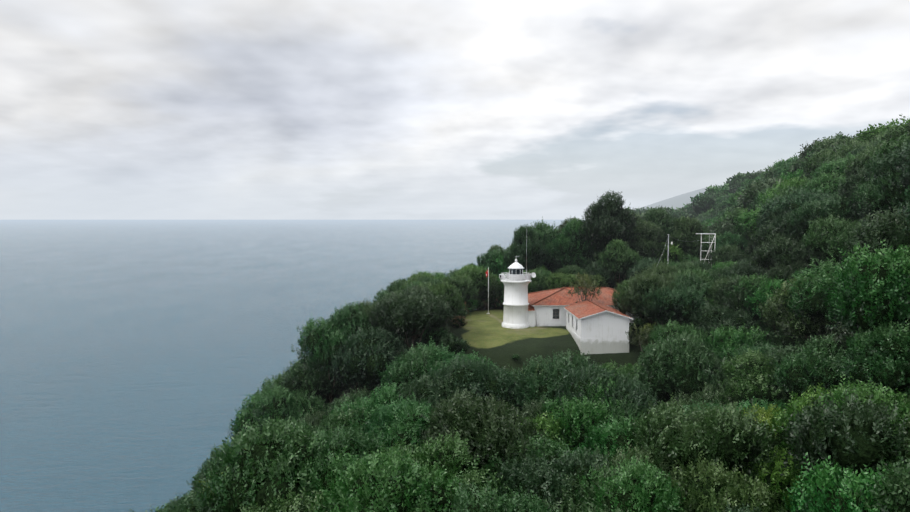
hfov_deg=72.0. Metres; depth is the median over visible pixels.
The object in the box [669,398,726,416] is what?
tree
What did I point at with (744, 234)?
tree
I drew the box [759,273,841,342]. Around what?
tree
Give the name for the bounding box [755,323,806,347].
tree
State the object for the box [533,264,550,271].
tree
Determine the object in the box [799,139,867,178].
tree
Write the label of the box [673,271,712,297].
tree
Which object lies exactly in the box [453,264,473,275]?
tree
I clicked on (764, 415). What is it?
tree
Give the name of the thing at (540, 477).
bush
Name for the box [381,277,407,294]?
tree
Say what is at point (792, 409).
tree
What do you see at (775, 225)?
tree
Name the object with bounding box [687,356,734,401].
tree
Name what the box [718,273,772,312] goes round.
tree
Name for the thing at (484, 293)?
tree
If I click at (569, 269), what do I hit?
tree
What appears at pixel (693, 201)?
tree
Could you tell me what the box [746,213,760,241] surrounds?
tree
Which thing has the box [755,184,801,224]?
tree
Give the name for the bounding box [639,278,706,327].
tree
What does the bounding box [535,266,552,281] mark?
tree
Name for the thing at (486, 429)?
bush
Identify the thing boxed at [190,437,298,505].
tree
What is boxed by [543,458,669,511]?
tree
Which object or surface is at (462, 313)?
shrub
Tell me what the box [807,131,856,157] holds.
tree
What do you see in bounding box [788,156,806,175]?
tree
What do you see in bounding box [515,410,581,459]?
bush
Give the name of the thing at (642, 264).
tree
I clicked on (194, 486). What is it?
tree
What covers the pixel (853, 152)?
tree
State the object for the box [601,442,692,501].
tree
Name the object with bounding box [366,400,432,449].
bush
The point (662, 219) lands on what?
tall tree
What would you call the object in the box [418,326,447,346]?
shrub
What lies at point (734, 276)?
tree
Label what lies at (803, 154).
tree
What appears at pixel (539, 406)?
tree
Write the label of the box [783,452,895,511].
tree
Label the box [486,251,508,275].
tree
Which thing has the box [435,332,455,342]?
shrub
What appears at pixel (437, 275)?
tree
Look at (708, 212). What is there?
tree
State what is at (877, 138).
tree
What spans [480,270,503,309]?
tree
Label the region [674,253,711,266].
tree
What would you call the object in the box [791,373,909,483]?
tree
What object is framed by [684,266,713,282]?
tree
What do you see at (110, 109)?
sky
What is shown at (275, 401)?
bush
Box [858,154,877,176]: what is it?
tree
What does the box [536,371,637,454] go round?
bush
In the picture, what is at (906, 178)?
tree
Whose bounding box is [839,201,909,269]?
tree
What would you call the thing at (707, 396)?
tree
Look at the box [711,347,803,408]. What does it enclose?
tree
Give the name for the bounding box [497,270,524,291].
tree
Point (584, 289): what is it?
young tree
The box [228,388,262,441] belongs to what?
bush
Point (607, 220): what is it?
tall tree
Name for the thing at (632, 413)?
tree
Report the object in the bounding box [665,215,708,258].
tall tree
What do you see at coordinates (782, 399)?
tree
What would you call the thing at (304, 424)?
tree
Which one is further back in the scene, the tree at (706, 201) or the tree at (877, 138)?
the tree at (706, 201)
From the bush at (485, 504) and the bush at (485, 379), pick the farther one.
the bush at (485, 379)
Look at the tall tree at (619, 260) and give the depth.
110.82 m
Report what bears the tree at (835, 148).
on the terrain
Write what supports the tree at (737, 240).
on the terrain
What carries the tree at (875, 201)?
on the terrain
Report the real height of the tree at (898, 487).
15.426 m
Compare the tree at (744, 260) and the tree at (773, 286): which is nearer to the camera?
the tree at (773, 286)
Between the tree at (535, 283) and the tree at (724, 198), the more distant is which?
the tree at (724, 198)
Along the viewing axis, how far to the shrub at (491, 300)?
109.58 m
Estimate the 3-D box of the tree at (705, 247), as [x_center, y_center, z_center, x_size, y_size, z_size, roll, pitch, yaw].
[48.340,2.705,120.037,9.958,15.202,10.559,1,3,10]
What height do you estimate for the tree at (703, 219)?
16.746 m
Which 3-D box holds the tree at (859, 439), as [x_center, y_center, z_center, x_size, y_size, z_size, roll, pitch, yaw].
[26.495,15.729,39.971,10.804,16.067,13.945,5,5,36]
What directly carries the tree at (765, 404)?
on the terrain
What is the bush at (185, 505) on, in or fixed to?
on the terrain
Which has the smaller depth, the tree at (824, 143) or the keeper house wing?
the keeper house wing
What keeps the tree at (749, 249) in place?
on the terrain
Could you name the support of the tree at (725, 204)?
on the terrain
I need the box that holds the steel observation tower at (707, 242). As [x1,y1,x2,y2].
[696,233,715,263]
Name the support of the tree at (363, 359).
on the terrain
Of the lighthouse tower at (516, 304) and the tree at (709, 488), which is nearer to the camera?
the tree at (709, 488)
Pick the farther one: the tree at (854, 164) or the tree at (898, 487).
the tree at (854, 164)
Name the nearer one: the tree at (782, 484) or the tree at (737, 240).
the tree at (782, 484)
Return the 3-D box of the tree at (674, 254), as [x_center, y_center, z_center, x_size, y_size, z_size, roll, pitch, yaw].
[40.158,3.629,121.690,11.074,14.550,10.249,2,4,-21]
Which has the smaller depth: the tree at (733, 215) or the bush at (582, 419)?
the bush at (582, 419)
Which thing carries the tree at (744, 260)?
on the terrain
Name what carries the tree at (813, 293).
on the terrain
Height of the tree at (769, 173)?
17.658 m
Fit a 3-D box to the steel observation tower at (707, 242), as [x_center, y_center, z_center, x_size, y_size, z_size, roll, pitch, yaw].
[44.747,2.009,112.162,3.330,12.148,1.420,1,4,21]
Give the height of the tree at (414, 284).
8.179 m
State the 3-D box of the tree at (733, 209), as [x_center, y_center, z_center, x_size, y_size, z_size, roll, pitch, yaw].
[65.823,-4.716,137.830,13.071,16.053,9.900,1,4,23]
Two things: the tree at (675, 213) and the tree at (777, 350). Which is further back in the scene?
the tree at (675, 213)
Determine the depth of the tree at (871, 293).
47.02 m
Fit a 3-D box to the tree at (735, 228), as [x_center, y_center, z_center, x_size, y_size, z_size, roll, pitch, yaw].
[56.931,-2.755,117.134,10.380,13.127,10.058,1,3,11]
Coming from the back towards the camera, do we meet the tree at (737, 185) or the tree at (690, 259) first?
the tree at (737, 185)
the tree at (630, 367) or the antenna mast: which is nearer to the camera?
the tree at (630, 367)
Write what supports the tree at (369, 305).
on the terrain
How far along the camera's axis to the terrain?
84.55 m
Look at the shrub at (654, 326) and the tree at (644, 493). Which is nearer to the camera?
the tree at (644, 493)
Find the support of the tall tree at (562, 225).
on the terrain
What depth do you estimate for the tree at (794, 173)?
119.48 m
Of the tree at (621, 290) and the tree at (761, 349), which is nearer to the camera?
the tree at (761, 349)
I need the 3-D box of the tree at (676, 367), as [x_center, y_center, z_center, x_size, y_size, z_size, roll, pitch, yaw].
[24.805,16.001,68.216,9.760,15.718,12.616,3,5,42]
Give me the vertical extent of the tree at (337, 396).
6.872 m
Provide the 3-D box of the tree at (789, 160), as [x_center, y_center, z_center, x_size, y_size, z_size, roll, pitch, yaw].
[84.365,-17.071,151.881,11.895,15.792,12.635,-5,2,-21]
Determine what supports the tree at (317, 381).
on the terrain
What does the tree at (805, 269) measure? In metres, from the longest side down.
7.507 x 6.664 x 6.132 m
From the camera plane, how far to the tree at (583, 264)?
117.62 m
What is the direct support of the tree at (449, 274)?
on the terrain
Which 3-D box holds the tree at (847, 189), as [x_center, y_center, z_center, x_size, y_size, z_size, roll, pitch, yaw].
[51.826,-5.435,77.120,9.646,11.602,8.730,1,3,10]
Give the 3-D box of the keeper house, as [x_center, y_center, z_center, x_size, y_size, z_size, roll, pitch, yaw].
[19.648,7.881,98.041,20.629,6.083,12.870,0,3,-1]
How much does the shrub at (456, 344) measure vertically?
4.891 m
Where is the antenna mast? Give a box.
[526,239,526,272]
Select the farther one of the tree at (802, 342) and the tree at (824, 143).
the tree at (824, 143)
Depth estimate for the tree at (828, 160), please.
97.58 m
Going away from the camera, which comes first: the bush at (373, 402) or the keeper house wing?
the bush at (373, 402)
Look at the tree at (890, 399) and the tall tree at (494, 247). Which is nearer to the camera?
the tree at (890, 399)
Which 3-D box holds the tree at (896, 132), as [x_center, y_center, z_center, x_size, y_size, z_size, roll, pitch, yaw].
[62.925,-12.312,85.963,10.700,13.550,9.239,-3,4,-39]
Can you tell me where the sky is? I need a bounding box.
[0,0,909,219]
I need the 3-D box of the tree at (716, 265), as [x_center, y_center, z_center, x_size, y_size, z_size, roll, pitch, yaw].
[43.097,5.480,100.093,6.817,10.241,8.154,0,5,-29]
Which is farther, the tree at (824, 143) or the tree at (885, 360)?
the tree at (824, 143)
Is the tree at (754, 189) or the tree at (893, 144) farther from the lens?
the tree at (754, 189)
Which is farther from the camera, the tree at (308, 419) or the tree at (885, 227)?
the tree at (308, 419)
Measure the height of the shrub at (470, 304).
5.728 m
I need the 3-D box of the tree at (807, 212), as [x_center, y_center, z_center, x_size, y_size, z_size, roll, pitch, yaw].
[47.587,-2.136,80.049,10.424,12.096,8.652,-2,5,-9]
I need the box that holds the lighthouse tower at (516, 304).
[499,256,535,328]
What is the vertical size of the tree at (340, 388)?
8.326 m
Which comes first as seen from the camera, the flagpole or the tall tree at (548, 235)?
the flagpole
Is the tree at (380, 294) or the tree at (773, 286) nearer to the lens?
the tree at (773, 286)
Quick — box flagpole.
[486,268,489,313]
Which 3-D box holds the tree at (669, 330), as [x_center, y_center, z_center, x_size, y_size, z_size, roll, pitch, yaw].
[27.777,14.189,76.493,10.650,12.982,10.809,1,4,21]
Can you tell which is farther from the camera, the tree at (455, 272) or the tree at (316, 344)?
the tree at (455, 272)
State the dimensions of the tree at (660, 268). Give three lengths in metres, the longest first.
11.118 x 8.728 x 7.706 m
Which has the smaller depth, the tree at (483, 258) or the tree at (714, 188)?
the tree at (483, 258)
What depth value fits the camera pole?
103.50 m
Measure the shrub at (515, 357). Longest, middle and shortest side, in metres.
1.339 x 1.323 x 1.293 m
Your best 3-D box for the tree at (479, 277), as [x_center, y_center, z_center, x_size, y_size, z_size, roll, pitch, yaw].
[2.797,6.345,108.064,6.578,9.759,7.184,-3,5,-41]
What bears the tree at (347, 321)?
on the terrain
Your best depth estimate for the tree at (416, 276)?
105.72 m
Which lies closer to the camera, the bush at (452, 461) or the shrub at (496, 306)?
the bush at (452, 461)
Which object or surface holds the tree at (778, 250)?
on the terrain
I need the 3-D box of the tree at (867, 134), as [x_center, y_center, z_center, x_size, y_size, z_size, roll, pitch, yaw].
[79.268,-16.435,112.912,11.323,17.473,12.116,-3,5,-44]
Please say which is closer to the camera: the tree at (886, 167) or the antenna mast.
the tree at (886, 167)
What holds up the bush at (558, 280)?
on the terrain
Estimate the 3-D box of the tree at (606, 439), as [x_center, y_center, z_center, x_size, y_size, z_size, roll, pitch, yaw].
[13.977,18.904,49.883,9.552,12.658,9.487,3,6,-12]
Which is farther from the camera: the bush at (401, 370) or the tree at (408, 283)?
the tree at (408, 283)
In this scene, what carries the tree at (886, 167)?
on the terrain
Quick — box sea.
[0,220,577,511]
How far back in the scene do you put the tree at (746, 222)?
101.87 m
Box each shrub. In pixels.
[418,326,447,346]
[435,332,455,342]
[437,334,470,355]
[448,315,467,327]
[451,307,470,318]
[462,297,478,311]
[477,293,498,308]
[477,299,487,309]
[486,293,502,308]
[495,290,503,308]
[511,354,520,359]
[629,317,655,334]
[635,322,658,343]
[642,324,665,336]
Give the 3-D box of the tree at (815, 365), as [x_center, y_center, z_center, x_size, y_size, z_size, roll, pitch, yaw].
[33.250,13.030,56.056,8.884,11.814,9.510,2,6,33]
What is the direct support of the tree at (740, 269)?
on the terrain
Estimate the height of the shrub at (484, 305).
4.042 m
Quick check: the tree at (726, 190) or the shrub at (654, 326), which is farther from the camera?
the tree at (726, 190)
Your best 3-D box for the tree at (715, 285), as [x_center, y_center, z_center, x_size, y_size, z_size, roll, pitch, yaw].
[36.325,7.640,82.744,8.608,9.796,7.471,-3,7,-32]
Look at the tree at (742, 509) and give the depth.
37.78 m
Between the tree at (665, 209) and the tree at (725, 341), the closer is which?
the tree at (725, 341)
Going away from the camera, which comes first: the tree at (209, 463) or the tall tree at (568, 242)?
the tree at (209, 463)
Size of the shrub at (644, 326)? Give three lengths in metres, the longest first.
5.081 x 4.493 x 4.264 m
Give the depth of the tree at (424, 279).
100.42 m
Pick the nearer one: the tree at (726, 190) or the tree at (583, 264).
the tree at (583, 264)
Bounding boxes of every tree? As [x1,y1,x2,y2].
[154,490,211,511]
[166,487,199,510]
[186,468,201,488]
[188,471,204,494]
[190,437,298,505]
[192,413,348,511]
[197,444,230,485]
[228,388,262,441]
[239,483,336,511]
[248,374,281,404]
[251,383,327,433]
[258,417,324,438]
[263,362,343,407]
[278,357,344,399]
[291,315,355,406]
[296,406,327,430]
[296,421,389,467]
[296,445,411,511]
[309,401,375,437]
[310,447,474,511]
[320,393,340,403]
[321,376,351,403]
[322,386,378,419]
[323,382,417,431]
[325,301,374,385]
[329,325,408,393]
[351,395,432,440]
[353,297,382,326]
[366,283,454,350]
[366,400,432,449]
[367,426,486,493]
[369,290,421,342]
[371,289,391,304]
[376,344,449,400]
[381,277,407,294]
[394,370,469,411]
[398,276,417,290]
[401,272,435,287]
[404,280,432,289]
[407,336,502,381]
[408,270,448,279]
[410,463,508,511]
[411,280,464,327]
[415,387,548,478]
[417,274,442,286]
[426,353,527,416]
[439,274,479,300]
[442,270,458,278]
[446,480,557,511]
[451,265,493,310]
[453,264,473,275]
[474,246,508,274]
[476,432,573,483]
[477,275,499,309]
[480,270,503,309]
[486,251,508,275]
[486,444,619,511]
[490,244,504,252]
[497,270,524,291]
[503,222,548,271]
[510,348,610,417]
[513,361,549,392]
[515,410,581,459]
[517,216,563,273]
[519,395,564,432]
[523,269,549,292]
[528,281,543,292]
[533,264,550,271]
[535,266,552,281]
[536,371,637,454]
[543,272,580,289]
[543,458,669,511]
[551,215,598,267]
[552,253,592,273]
[554,216,579,232]
[554,359,662,421]
[555,263,589,278]
[566,272,602,302]
[569,453,685,511]
[571,415,646,464]
[577,274,608,286]
[578,191,638,257]
[582,261,619,287]
[588,251,642,288]
[596,239,640,288]
[598,359,644,382]
[601,394,673,430]
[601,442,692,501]
[610,273,646,318]
[614,370,657,404]
[615,393,779,487]
[616,270,680,324]
[624,257,662,280]
[625,219,667,261]
[625,325,654,355]
[633,330,727,405]
[635,206,679,243]
[637,206,655,214]
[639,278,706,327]
[640,260,678,278]
[641,319,715,361]
[645,205,672,213]
[649,310,680,325]
[654,241,686,263]
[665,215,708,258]
[665,380,741,411]
[665,451,785,511]
[666,260,680,266]
[668,208,693,219]
[668,267,714,286]
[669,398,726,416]
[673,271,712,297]
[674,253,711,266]
[675,260,703,273]
[677,302,766,343]
[681,294,719,324]
[683,231,722,263]
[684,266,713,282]
[686,202,697,217]
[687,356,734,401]
[689,190,726,216]
[689,193,706,206]
[689,259,711,269]
[698,214,715,222]
[699,219,748,241]
[701,214,718,223]
[702,183,728,196]
[703,208,713,217]
[704,322,771,361]
[706,276,737,306]
[708,243,750,265]
[709,211,728,224]
[709,264,737,281]
[709,276,769,327]
[710,231,752,257]
[711,261,737,270]
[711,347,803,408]
[713,502,796,511]
[714,193,733,206]
[715,200,741,220]
[716,186,733,194]
[716,195,731,205]
[718,260,768,279]
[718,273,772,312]
[719,199,730,210]
[720,256,754,265]
[721,341,782,368]
[722,204,750,224]
[725,274,747,280]
[725,396,787,416]
[726,190,744,204]
[726,201,742,224]
[728,170,757,193]
[731,180,745,192]
[731,404,805,464]
[732,207,747,234]
[734,444,808,511]
[735,174,794,212]
[736,204,760,232]
[740,213,750,239]
[743,173,775,193]
[743,277,795,331]
[744,170,763,182]
[744,239,756,254]
[745,230,823,270]
[746,185,780,215]
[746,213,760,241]
[747,206,807,250]
[749,173,787,185]
[751,342,804,394]
[754,174,806,210]
[754,185,837,229]
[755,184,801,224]
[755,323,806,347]
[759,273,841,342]
[759,383,852,476]
[762,164,783,181]
[762,393,797,409]
[765,259,810,283]
[771,334,856,397]
[773,153,798,175]
[774,169,802,180]
[777,161,797,176]
[779,383,909,495]
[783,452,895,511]
[784,254,853,332]
[785,192,867,264]
[787,265,834,279]
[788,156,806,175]
[788,332,827,350]
[789,179,809,192]
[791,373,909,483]
[798,138,820,160]
[798,154,813,172]
[798,212,874,269]
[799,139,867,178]
[800,142,859,178]
[800,170,847,196]
[806,134,870,160]
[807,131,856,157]
[807,152,862,180]
[808,153,850,180]
[816,320,863,353]
[823,240,909,340]
[831,165,871,223]
[836,319,909,397]
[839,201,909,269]
[842,141,890,178]
[844,138,883,157]
[846,379,909,398]
[849,170,909,223]
[853,140,909,202]
[855,445,909,511]
[856,114,909,144]
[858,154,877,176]
[867,129,894,144]
[867,131,909,174]
[876,121,908,144]
[883,410,909,468]
[886,139,909,191]
[898,185,909,230]
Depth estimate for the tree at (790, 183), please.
103.06 m
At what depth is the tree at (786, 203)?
85.27 m
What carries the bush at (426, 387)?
on the terrain
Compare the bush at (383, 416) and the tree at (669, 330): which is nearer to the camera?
the bush at (383, 416)
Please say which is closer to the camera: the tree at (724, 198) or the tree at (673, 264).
the tree at (673, 264)
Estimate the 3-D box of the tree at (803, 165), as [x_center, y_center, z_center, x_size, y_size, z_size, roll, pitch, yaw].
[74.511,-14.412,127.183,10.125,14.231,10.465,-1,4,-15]
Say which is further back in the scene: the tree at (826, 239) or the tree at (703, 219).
the tree at (703, 219)
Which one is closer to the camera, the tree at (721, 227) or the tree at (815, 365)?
the tree at (815, 365)
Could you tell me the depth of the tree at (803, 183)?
98.78 m
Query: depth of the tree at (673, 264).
112.12 m
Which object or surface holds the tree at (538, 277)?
on the terrain
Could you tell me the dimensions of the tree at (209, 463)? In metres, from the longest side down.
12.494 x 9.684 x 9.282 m
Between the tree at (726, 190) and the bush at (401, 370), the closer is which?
the bush at (401, 370)
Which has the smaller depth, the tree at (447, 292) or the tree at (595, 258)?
the tree at (447, 292)
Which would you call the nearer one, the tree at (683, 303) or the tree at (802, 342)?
the tree at (802, 342)
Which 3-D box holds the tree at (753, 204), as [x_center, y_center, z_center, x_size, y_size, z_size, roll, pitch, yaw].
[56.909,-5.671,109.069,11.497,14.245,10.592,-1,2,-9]
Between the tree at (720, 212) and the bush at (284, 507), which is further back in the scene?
the tree at (720, 212)
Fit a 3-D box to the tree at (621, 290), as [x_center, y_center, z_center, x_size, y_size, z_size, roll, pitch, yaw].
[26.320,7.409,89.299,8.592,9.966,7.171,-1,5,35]
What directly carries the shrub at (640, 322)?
on the terrain
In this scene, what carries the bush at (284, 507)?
on the terrain
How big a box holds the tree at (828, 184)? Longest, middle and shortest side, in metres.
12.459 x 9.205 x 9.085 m
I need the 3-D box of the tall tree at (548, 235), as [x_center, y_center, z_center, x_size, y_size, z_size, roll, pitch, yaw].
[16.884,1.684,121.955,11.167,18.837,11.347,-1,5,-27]
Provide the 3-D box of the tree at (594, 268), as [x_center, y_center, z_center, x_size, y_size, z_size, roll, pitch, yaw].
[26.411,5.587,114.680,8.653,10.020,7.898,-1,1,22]
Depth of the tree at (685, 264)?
101.35 m
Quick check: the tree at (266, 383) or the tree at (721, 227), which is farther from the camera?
the tree at (721, 227)
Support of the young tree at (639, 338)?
on the terrain
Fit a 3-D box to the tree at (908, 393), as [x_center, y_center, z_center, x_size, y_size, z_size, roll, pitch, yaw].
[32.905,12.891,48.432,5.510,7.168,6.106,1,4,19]
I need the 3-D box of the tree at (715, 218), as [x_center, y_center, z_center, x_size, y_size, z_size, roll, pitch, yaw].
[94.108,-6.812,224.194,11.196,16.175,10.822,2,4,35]
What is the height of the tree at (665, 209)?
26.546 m
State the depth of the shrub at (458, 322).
91.04 m
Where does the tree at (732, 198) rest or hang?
on the terrain
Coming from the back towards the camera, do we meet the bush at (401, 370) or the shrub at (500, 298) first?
the shrub at (500, 298)
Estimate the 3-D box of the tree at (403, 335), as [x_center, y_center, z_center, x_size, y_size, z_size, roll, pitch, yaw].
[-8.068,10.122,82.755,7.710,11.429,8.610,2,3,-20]
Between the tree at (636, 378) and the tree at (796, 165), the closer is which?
the tree at (636, 378)
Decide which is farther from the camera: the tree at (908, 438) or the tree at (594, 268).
the tree at (594, 268)
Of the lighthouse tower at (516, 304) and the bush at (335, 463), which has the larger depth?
the lighthouse tower at (516, 304)
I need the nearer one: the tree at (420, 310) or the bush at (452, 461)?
the bush at (452, 461)
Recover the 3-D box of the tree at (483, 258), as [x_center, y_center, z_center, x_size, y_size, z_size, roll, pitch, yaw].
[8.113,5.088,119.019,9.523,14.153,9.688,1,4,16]
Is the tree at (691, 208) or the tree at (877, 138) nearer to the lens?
the tree at (877, 138)
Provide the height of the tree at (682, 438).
15.433 m
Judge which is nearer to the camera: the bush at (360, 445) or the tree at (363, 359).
the bush at (360, 445)
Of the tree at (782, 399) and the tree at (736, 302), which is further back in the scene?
the tree at (736, 302)
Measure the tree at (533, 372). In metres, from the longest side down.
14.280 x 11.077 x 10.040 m
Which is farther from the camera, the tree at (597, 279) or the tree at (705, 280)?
the tree at (597, 279)
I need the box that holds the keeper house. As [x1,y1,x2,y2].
[528,287,643,326]
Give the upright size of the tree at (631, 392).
15.252 m
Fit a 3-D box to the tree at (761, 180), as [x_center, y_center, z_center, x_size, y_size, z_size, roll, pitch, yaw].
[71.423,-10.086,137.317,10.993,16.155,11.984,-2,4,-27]
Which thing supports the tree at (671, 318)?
on the terrain
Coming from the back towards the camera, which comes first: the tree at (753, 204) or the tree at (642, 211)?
the tree at (642, 211)
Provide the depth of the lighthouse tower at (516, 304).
90.75 m
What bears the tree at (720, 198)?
on the terrain
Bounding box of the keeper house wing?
[564,299,632,354]
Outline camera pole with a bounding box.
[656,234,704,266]
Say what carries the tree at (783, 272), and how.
on the terrain
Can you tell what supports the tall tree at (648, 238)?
on the terrain
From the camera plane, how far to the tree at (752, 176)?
231.57 m
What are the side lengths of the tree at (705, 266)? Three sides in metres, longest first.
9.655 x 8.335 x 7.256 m
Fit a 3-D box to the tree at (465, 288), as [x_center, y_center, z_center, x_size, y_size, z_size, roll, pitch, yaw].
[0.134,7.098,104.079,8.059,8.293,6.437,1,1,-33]
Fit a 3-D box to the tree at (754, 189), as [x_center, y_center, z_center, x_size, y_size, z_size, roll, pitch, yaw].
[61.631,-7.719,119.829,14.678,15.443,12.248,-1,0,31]
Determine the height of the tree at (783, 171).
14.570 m
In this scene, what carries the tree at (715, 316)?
on the terrain
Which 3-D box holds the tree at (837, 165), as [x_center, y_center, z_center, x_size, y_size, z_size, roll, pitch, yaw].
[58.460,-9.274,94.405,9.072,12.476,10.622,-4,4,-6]
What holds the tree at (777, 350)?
on the terrain
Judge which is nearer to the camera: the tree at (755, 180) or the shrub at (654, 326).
the shrub at (654, 326)
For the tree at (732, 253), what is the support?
on the terrain
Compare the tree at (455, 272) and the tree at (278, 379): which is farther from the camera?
the tree at (455, 272)
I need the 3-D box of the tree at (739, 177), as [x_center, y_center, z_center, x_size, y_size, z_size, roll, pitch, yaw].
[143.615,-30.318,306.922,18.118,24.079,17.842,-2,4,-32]
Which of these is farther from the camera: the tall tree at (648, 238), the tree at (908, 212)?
the tall tree at (648, 238)
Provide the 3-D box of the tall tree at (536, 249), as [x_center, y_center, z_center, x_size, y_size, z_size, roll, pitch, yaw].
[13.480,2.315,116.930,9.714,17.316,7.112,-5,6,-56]
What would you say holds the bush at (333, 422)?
on the terrain
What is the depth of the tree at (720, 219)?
152.07 m
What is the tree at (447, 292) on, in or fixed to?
on the terrain
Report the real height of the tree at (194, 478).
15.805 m
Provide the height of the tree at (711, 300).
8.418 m
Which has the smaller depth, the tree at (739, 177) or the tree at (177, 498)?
the tree at (177, 498)
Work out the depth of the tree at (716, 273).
90.95 m
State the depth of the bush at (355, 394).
72.96 m
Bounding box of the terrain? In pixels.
[338,185,869,401]
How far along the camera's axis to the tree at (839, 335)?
57.37 m
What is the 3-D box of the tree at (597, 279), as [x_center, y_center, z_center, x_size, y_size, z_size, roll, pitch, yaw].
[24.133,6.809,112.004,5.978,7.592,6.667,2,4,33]

